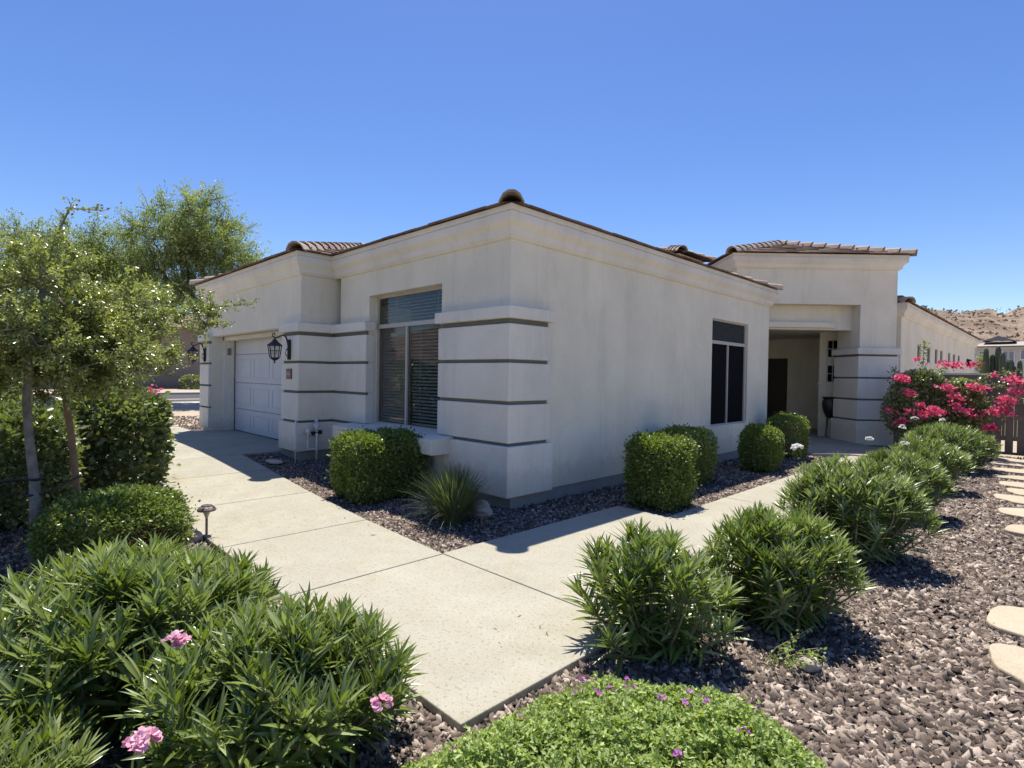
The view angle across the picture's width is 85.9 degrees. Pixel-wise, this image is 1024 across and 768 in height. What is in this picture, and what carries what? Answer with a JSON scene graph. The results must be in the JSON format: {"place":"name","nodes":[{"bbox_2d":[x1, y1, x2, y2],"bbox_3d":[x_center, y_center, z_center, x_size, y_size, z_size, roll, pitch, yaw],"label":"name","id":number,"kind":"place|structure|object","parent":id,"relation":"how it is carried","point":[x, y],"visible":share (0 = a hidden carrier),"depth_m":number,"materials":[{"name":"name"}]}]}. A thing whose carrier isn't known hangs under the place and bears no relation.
{"place":"outdoors","nodes":[
{"label":"outdoors","id":0,"kind":"place"},
{"bbox_2d":[33,401,199,406],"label":"pavement","id":1,"kind":"structure","parent":0,"point":[183,403],"depth_m":24.21,"materials":[{"name":"concrete"}]},
{"bbox_2d":[35,394,199,400],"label":"street","id":2,"kind":"structure","parent":0,"point":[185,396],"depth_m":31.04,"materials":[{"name":"grey asphalt"}]},
{"bbox_2d":[88,419,280,460],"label":"driveway","id":3,"kind":"structure","parent":0,"point":[191,444],"depth_m":10.87,"materials":[{"name":"concrete"}]},
{"bbox_2d":[0,388,1023,767],"bbox_3d":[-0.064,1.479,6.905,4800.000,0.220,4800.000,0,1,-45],"label":"ground","id":4,"kind":"structure","parent":0,"point":[186,410],"depth_m":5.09,"materials":[{"name":"grey gravel"}]},
{"bbox_2d":[0,378,36,447],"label":"bougainvillea hedge","id":5,"kind":"object","parent":4,"relation":"on","point":[15,398],"visible":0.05,"depth_m":7.80,"materials":[{"name":"green plant"}]},
{"bbox_2d":[0,476,45,482],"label":"tree stake","id":6,"kind":"object","parent":4,"relation":"on","point":[24,479],"visible":0.98,"depth_m":4.46,"materials":[{"name":"brown wood"}]},
{"bbox_2d":[0,395,91,531],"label":"bougainvillea hedge","id":7,"kind":"object","parent":4,"relation":"on","point":[50,433],"visible":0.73,"depth_m":5.65,"materials":[{"name":"green plant"}]},
{"bbox_2d":[22,359,80,518],"bbox_3d":[-4.039,0.657,4.894,0.260,1.802,0.999,1,1,-26],"label":"tree stake","id":8,"kind":"object","parent":4,"relation":"on","point":[75,479],"visible":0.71,"depth_m":5.25,"materials":[{"name":"brown wood"}]},
{"bbox_2d":[0,686,111,767],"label":"oleander","id":9,"kind":"object","parent":4,"relation":"on","point":[30,737],"visible":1,"depth_m":2.02,"materials":[{"name":"green plant"}]},
{"bbox_2d":[8,477,200,575],"bbox_3d":[-3.326,1.229,4.651,1.356,0.775,1.207,0,1,-45],"label":"boxwood","id":10,"kind":"object","parent":4,"relation":"on","point":[166,506],"visible":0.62,"depth_m":4.40,"materials":[{"name":"green plant"}]},
{"bbox_2d":[20,314,203,388],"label":"neighbour house","id":11,"kind":"structure","parent":4,"relation":"on","point":[161,380],"depth_m":45.67,"materials":[{"name":"beige paint"}]},
{"bbox_2d":[51,380,180,491],"bbox_3d":[-5.377,0.665,7.322,1.504,1.542,2.387,0,1,-45],"label":"bougainvillea hedge","id":12,"kind":"object","parent":4,"relation":"on","point":[143,424],"visible":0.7,"depth_m":6.77,"materials":[{"name":"green plant"}]},
{"bbox_2d":[32,392,199,403],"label":"kerb","id":13,"kind":"structure","parent":4,"relation":"on","point":[179,400],"depth_m":26.23,"materials":[{"name":"concrete"}]},
{"bbox_2d":[0,196,259,575],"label":"oak tree","id":14,"kind":"object","parent":4,"relation":"on","point":[97,339],"visible":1,"depth_m":4.66,"materials":[{"name":"green plant"}]},
{"bbox_2d":[0,177,272,329],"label":"mesquite tree","id":15,"kind":"object","parent":4,"relation":"on","point":[199,246],"visible":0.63,"depth_m":23.13,"materials":[{"name":"green plant"}]},
{"bbox_2d":[0,531,289,748],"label":"oleander","id":16,"kind":"object","parent":4,"relation":"on","point":[82,648],"visible":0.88,"depth_m":2.51,"materials":[{"name":"green plant"}]},
{"bbox_2d":[178,373,201,388],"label":"street shrub","id":17,"kind":"object","parent":4,"relation":"on","point":[195,384],"visible":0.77,"depth_m":43.71,"materials":[{"name":"green plant"}]},
{"bbox_2d":[189,529,202,542],"bbox_3d":[-3.204,1.512,5.458,0.326,0.120,0.213,1,1,34],"label":"rock","id":18,"kind":"object","parent":4,"relation":"on","point":[199,535],"visible":0.33,"depth_m":5.39,"materials":[{"name":"grey stone"}]},
{"bbox_2d":[197,504,216,534],"bbox_3d":[-3.070,1.394,5.530,0.174,0.366,0.176,0,1,-45],"label":"path light","id":19,"kind":"object","parent":4,"relation":"on","point":[205,509],"visible":0.97,"depth_m":5.50,"materials":[{"name":"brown metal"}]},
{"bbox_2d":[104,580,429,767],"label":"oleander","id":20,"kind":"object","parent":4,"relation":"on","point":[247,685],"visible":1,"depth_m":2.21,"materials":[{"name":"green plant"}]},
{"bbox_2d":[265,459,282,464],"bbox_3d":[-4.045,1.326,9.315,0.444,0.083,0.220,2,1,39],"label":"rock","id":21,"kind":"object","parent":4,"relation":"on","point":[272,461],"visible":0.98,"depth_m":9.22,"materials":[{"name":"grey stone"}]},
{"bbox_2d":[294,418,321,461],"bbox_3d":[-3.562,1.025,9.619,0.483,0.846,0.103,0,1,-45],"label":"irrigation valve","id":22,"kind":"object","parent":4,"relation":"on","point":[308,431],"visible":0.98,"depth_m":9.66,"materials":[{"name":"grey metal"}]},
{"bbox_2d":[324,425,403,504],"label":"boxwood","id":23,"kind":"object","parent":4,"relation":"on","point":[342,475],"visible":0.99,"depth_m":7.07,"materials":[{"name":"green plant"}]},
{"bbox_2d":[365,424,430,498],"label":"boxwood","id":24,"kind":"object","parent":4,"relation":"on","point":[412,470],"visible":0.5,"depth_m":7.45,"materials":[{"name":"green plant"}]},
{"bbox_2d":[398,460,508,536],"bbox_3d":[-0.615,1.317,6.231,1.408,0.874,1.431,0,1,-45],"label":"grass clump","id":25,"kind":"object","parent":4,"relation":"on","point":[454,496],"visible":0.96,"depth_m":6.09,"materials":[{"name":"green plant"}]},
{"bbox_2d":[475,512,487,527],"bbox_3d":[-0.334,1.510,6.043,0.148,0.205,0.150,0,1,-45],"label":"path light","id":26,"kind":"object","parent":4,"relation":"on","point":[481,514],"visible":0.91,"depth_m":6.03,"materials":[{"name":"brown metal"}]},
{"bbox_2d":[471,500,492,519],"bbox_3d":[-0.355,1.490,6.465,0.226,0.259,0.234,1,1,-26],"label":"rock","id":27,"kind":"object","parent":4,"relation":"on","point":[485,503],"visible":0.65,"depth_m":6.41,"materials":[{"name":"grey stone"}]},
{"bbox_2d":[157,426,881,731],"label":"walkway","id":28,"kind":"structure","parent":4,"relation":"on","point":[449,611],"depth_m":4.65,"materials":[{"name":"concrete"}]},
{"bbox_2d":[822,397,834,436],"bbox_3d":[9.079,0.951,15.723,0.440,1.161,0.440,0,1,-45],"label":"urn","id":29,"kind":"object","parent":28,"relation":"on","point":[827,404],"visible":0.79,"depth_m":15.62,"materials":[{"name":"black ceramic"}]},
{"bbox_2d":[189,189,983,508],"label":"house","id":30,"kind":"structure","parent":4,"relation":"on","point":[517,347],"depth_m":9.57,"materials":[{"name":"paint"}]},
{"bbox_2d":[187,342,205,363],"bbox_3d":[-7.487,-0.731,13.049,0.255,0.537,0.395,3,2,64],"label":"wall lantern","id":31,"kind":"object","parent":30,"relation":"attached to","point":[192,349],"depth_m":13.01,"materials":[{"name":"black metal"}]},
{"bbox_2d":[235,337,282,439],"bbox_3d":[-5.186,0.097,11.886,0.083,2.215,4.345,0,1,-45],"label":"garage door","id":32,"kind":"structure","parent":30,"relation":"in","point":[258,390],"depth_m":12.34,"materials":[{"name":"paint"}]},
{"bbox_2d":[267,333,290,362],"bbox_3d":[-4.077,-0.627,9.630,0.255,0.537,0.395,3,2,64],"label":"wall lantern","id":33,"kind":"object","parent":30,"relation":"attached to","point":[274,342],"depth_m":9.58,"materials":[{"name":"black metal"}]},
{"bbox_2d":[286,369,291,378],"bbox_3d":[-3.976,-0.181,9.797,0.026,0.180,0.220,0,1,-45],"label":"house number plaque","id":34,"kind":"object","parent":30,"relation":"attached to","point":[288,373],"visible":1,"depth_m":9.77,"materials":[{"name":"tile"}]},
{"bbox_2d":[376,286,441,430],"bbox_3d":[-1.329,-0.382,8.945,0.784,2.352,2.185,0,1,-45],"label":"window","id":35,"kind":"structure","parent":30,"relation":"in","point":[421,361],"depth_m":9.18,"materials":[{"name":"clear glass"}]},
{"bbox_2d":[710,319,745,425],"bbox_3d":[4.486,-0.229,11.501,1.730,2.144,0.066,0,1,-45],"label":"window","id":36,"kind":"structure","parent":30,"relation":"in","point":[728,338],"depth_m":11.48,"materials":[{"name":"black glass"}]},
{"bbox_2d":[767,358,787,424],"bbox_3d":[9.146,0.298,19.301,0.115,2.380,1.000,0,1,-45],"label":"front door","id":37,"kind":"structure","parent":30,"relation":"in","point":[777,368],"depth_m":19.19,"materials":[{"name":"brown wood"}]},
{"bbox_2d":[817,340,836,384],"bbox_3d":[9.271,-0.631,15.979,0.170,1.300,0.660,0,1,-45],"label":"window","id":38,"kind":"structure","parent":30,"relation":"in","point":[831,344],"depth_m":16.01,"materials":[{"name":"glass"}]},
{"bbox_2d":[935,349,936,363],"bbox_3d":[14.362,-0.930,18.684,0.500,0.500,0.035,0,1,-45],"label":"window","id":39,"kind":"structure","parent":30,"relation":"in","point":[935,349],"depth_m":18.84,"materials":[{"name":"grey glass"}]},
{"bbox_2d":[395,670,826,767],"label":"ground cover","id":40,"kind":"object","parent":4,"relation":"on","point":[618,710],"visible":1,"depth_m":2.30,"materials":[{"name":"green plant"}]},
{"bbox_2d":[220,497,1003,761],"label":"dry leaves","id":41,"kind":"object","parent":4,"relation":"on","point":[823,702],"visible":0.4,"depth_m":3.31,"materials":[{"name":"brown plant"}]},
{"bbox_2d":[561,518,753,679],"bbox_3d":[0.890,1.274,3.432,1.246,0.818,1.173,0,1,-45],"label":"oleander","id":42,"kind":"object","parent":4,"relation":"on","point":[640,567],"visible":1,"depth_m":3.25,"materials":[{"name":"green plant"}]},
{"bbox_2d":[620,427,702,511],"bbox_3d":[1.952,1.123,7.255,0.997,1.116,0.977,0,1,-45],"label":"boxwood","id":43,"kind":"object","parent":4,"relation":"on","point":[678,477],"visible":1,"depth_m":7.02,"materials":[{"name":"green plant"}]},
{"bbox_2d":[653,421,722,485],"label":"boxwood","id":44,"kind":"object","parent":4,"relation":"on","point":[708,448],"visible":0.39,"depth_m":8.73,"materials":[{"name":"green plant"}]},
{"bbox_2d":[737,419,787,472],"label":"boxwood","id":45,"kind":"object","parent":4,"relation":"on","point":[749,454],"visible":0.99,"depth_m":10.01,"materials":[{"name":"green plant"}]},
{"bbox_2d":[692,500,882,640],"bbox_3d":[1.896,1.258,3.934,1.203,0.843,1.205,0,1,-45],"label":"oleander","id":46,"kind":"object","parent":4,"relation":"on","point":[788,587],"visible":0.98,"depth_m":3.66,"materials":[{"name":"green plant"}]},
{"bbox_2d":[766,411,811,457],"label":"boxwood","id":47,"kind":"object","parent":4,"relation":"on","point":[801,435],"visible":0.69,"depth_m":11.90,"materials":[{"name":"green plant"}]},
{"bbox_2d":[763,625,826,672],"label":"sprig","id":48,"kind":"object","parent":4,"relation":"on","point":[788,650],"visible":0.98,"depth_m":3.17,"materials":[{"name":"green plant"}]},
{"bbox_2d":[796,657,821,672],"bbox_3d":[1.725,1.630,3.201,0.131,0.080,0.105,1,1,22],"label":"rock","id":49,"kind":"object","parent":4,"relation":"on","point":[814,666],"visible":0.72,"depth_m":3.16,"materials":[{"name":"grey stone"}]},
{"bbox_2d":[770,443,950,566],"bbox_3d":[3.305,1.163,5.293,1.388,1.022,1.457,0,1,-45],"label":"oleander","id":50,"kind":"object","parent":4,"relation":"on","point":[862,500],"visible":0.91,"depth_m":4.98,"materials":[{"name":"green plant"}]},
{"bbox_2d":[854,436,958,520],"bbox_3d":[4.886,1.168,6.951,1.250,1.017,1.189,0,1,-45],"label":"oleander","id":51,"kind":"object","parent":4,"relation":"on","point":[935,479],"visible":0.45,"depth_m":6.68,"materials":[{"name":"green plant"}]},
{"bbox_2d":[888,424,980,488],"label":"oleander","id":52,"kind":"object","parent":4,"relation":"on","point":[933,449],"visible":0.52,"depth_m":8.40,"materials":[{"name":"green plant"}]},
{"bbox_2d":[893,373,990,455],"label":"garden wall","id":53,"kind":"structure","parent":4,"relation":"on","point":[971,376],"depth_m":13.00,"materials":[{"name":"beige paint"}]},
{"bbox_2d":[989,377,1023,455],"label":"garden gate","id":54,"kind":"structure","parent":53,"relation":"attached to","point":[1009,425],"depth_m":12.43,"materials":[{"name":"brown wood"}]},
{"bbox_2d":[879,339,1023,438],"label":"bougainvillea","id":55,"kind":"object","parent":4,"relation":"on","point":[958,402],"visible":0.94,"depth_m":12.52,"materials":[{"name":"pink plant"}]},
{"bbox_2d":[902,416,1003,473],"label":"oleander","id":56,"kind":"object","parent":4,"relation":"on","point":[974,442],"visible":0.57,"depth_m":10.31,"materials":[{"name":"green plant"}]},
{"bbox_2d":[974,354,989,372],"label":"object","id":57,"kind":"object","parent":4,"relation":"on","point":[980,359],"visible":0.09,"depth_m":29.49,"materials":[{"name":"green plant"}]},
{"bbox_2d":[982,348,988,372],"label":"columnar cactus","id":58,"kind":"object","parent":4,"relation":"on","point":[985,368],"visible":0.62,"depth_m":27.15,"materials":[{"name":"green plant"}]},
{"bbox_2d":[989,346,1001,417],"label":"columnar cactus","id":59,"kind":"object","parent":4,"relation":"on","point":[993,363],"visible":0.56,"depth_m":27.09,"materials":[{"name":"green plant"}]},
{"bbox_2d":[974,336,1023,397],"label":"distant house","id":60,"kind":"structure","parent":4,"relation":"on","point":[1014,350],"depth_m":57.95,"materials":[{"name":"grey paint"}]},
{"bbox_2d":[1008,351,1014,361],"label":"window","id":61,"kind":"structure","parent":60,"relation":"in","point":[1011,354],"depth_m":56.85,"materials":[{"name":"glass"}]},
{"bbox_2d":[1020,349,1023,359],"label":"window","id":62,"kind":"structure","parent":60,"relation":"in","point":[1021,351],"depth_m":56.29,"materials":[{"name":"paint"}]},
{"bbox_2d":[998,353,1005,396],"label":"columnar cactus","id":63,"kind":"object","parent":4,"relation":"on","point":[1002,360],"visible":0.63,"depth_m":26.41,"materials":[{"name":"green plant"}]},
{"bbox_2d":[986,606,1023,637],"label":"flagstone","id":64,"kind":"object","parent":4,"relation":"on","point":[1006,619],"visible":0.8,"depth_m":3.84,"materials":[{"name":"beige stone"}]},
{"bbox_2d":[989,643,1023,689],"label":"flagstone","id":65,"kind":"object","parent":4,"relation":"on","point":[1007,660],"visible":0.72,"depth_m":3.27,"materials":[{"name":"beige stone"}]},
{"bbox_2d":[989,468,1023,474],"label":"flagstone","id":66,"kind":"object","parent":4,"relation":"on","point":[1011,471],"visible":0.75,"depth_m":10.44,"materials":[{"name":"beige stone"}]},
{"bbox_2d":[990,457,1023,467],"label":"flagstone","id":67,"kind":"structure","parent":4,"relation":"on","point":[1011,462],"depth_m":11.45,"materials":[{"name":"beige stone"}]},
{"bbox_2d":[991,474,1023,481],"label":"flagstone","id":68,"kind":"object","parent":4,"relation":"on","point":[1013,477],"visible":0.68,"depth_m":9.78,"materials":[{"name":"beige stone"}]},
{"bbox_2d":[993,494,1023,504],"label":"flagstone","id":69,"kind":"object","parent":4,"relation":"on","point":[1018,500],"visible":0.66,"depth_m":7.93,"materials":[{"name":"beige stone"}]},
{"bbox_2d":[1006,359,1014,380],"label":"columnar cactus","id":70,"kind":"object","parent":4,"relation":"on","point":[1010,365],"visible":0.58,"depth_m":26.49,"materials":[{"name":"green plant"}]},
{"bbox_2d":[998,507,1023,518],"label":"flagstone","id":71,"kind":"object","parent":4,"relation":"on","point":[1014,512],"visible":0.76,"depth_m":7.09,"materials":[{"name":"beige stone"}]},
{"bbox_2d":[999,481,1023,488],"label":"flagstone","id":72,"kind":"object","parent":4,"relation":"on","point":[1018,485],"visible":0.71,"depth_m":9.06,"materials":[{"name":"beige stone"}]},
{"bbox_2d":[1004,524,1023,536],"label":"flagstone","id":73,"kind":"object","parent":4,"relation":"on","point":[1015,529],"visible":0.75,"depth_m":6.22,"materials":[{"name":"beige stone"}]},
{"bbox_2d":[1006,488,1023,495],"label":"flagstone","id":74,"kind":"object","parent":4,"relation":"on","point":[1016,491],"visible":0.65,"depth_m":8.45,"materials":[{"name":"beige stone"}]},
{"bbox_2d":[1013,360,1022,418],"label":"columnar cactus","id":75,"kind":"object","parent":4,"relation":"on","point":[1019,367],"visible":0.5,"depth_m":26.31,"materials":[{"name":"green plant"}]},
{"bbox_2d":[0,0,1023,313],"label":"sky","id":76,"kind":"structure","parent":0,"point":[708,127],"materials":[{"name":"blue"}]},
{"bbox_2d":[923,307,1023,343],"bbox_3d":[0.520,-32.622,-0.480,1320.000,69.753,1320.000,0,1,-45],"label":"hills","id":77,"kind":"structure","parent":0,"point":[1006,331],"depth_m":305.61,"materials":[{"name":"beige soil"}]},
{"bbox_2d":[921,305,1023,341],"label":"hillside scrub","id":78,"kind":"object","parent":77,"relation":"on","point":[1003,315],"visible":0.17,"depth_m":314.95,"materials":[{"name":"plant"}]}
]}

